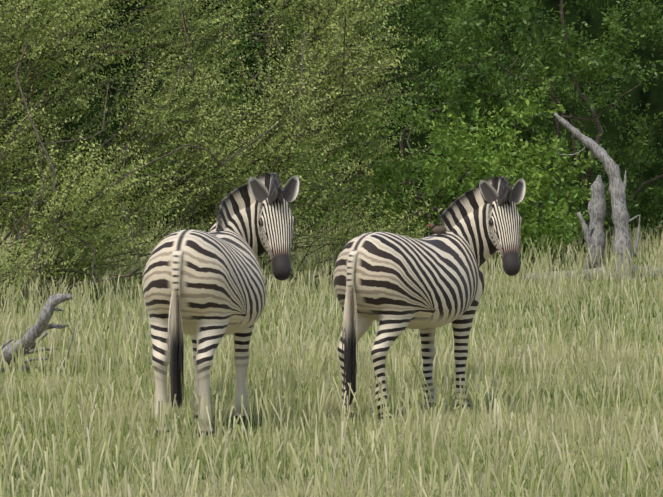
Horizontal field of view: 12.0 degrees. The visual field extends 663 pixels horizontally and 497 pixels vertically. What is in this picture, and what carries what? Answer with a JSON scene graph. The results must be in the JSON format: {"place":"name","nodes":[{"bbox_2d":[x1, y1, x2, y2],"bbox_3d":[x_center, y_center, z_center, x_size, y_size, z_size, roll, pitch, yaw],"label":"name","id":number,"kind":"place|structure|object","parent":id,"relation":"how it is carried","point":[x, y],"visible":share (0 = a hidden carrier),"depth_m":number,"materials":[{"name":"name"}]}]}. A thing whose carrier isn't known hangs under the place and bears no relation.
{"place":"outdoors","nodes":[
{"label":"outdoors","id":0,"kind":"place"},
{"bbox_2d":[0,0,662,241],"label":"treeline backdrop","id":1,"kind":"structure","parent":0,"point":[652,97],"depth_m":50.98,"materials":[{"name":"green plant"}]},
{"bbox_2d":[0,215,662,496],"bbox_3d":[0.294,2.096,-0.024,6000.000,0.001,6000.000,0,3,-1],"label":"ground","id":2,"kind":"structure","parent":0,"point":[209,477],"depth_m":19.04,"materials":[{"name":"plant"}]},
{"bbox_2d":[0,294,75,374],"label":"fallen branch","id":3,"kind":"object","parent":2,"relation":"on","point":[35,331],"visible":0.73,"depth_m":24.87,"materials":[{"name":"grey wood"}]},
{"bbox_2d":[143,173,298,437],"bbox_3d":[-0.822,0.351,20.690,0.772,1.678,1.726,1,3,20],"label":"zebra","id":4,"kind":"object","parent":2,"relation":"on","point":[206,291],"visible":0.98,"depth_m":20.12,"materials":[{"name":"multicoloured"}]},
{"bbox_2d":[0,0,444,311],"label":"thorn bush","id":5,"kind":"object","parent":2,"relation":"on","point":[66,223],"visible":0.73,"depth_m":36.02,"materials":[{"name":"green plant"}]},
{"bbox_2d":[127,0,628,247],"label":"tree","id":6,"kind":"object","parent":2,"relation":"on","point":[426,6],"visible":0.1,"depth_m":45.63,"materials":[{"name":"green plant"}]},
{"bbox_2d":[333,176,525,423],"bbox_3d":[0.585,0.330,21.634,1.680,1.639,0.751,-2,3,-43],"label":"zebra","id":7,"kind":"object","parent":2,"relation":"on","point":[395,286],"visible":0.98,"depth_m":21.31,"materials":[{"name":"multicoloured"}]},
{"bbox_2d":[426,224,453,235],"bbox_3d":[0.751,-0.127,21.834,0.197,0.092,0.055,-1,3,-13],"label":"bird","id":8,"kind":"object","parent":7,"relation":"on","point":[437,230],"visible":0.96,"depth_m":21.81},
{"bbox_2d":[273,67,610,272],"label":"broad bush","id":9,"kind":"object","parent":2,"relation":"on","point":[480,162],"visible":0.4,"depth_m":40.46,"materials":[{"name":"green plant"}]},
{"bbox_2d":[388,0,662,261],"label":"tree","id":10,"kind":"object","parent":2,"relation":"on","point":[466,88],"visible":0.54,"depth_m":43.56,"materials":[{"name":"green plant"}]},
{"bbox_2d":[522,113,662,281],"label":"dead tree snag","id":11,"kind":"object","parent":2,"relation":"on","point":[594,234],"visible":0.81,"depth_m":38.65,"materials":[{"name":"grey wood"}]}
]}

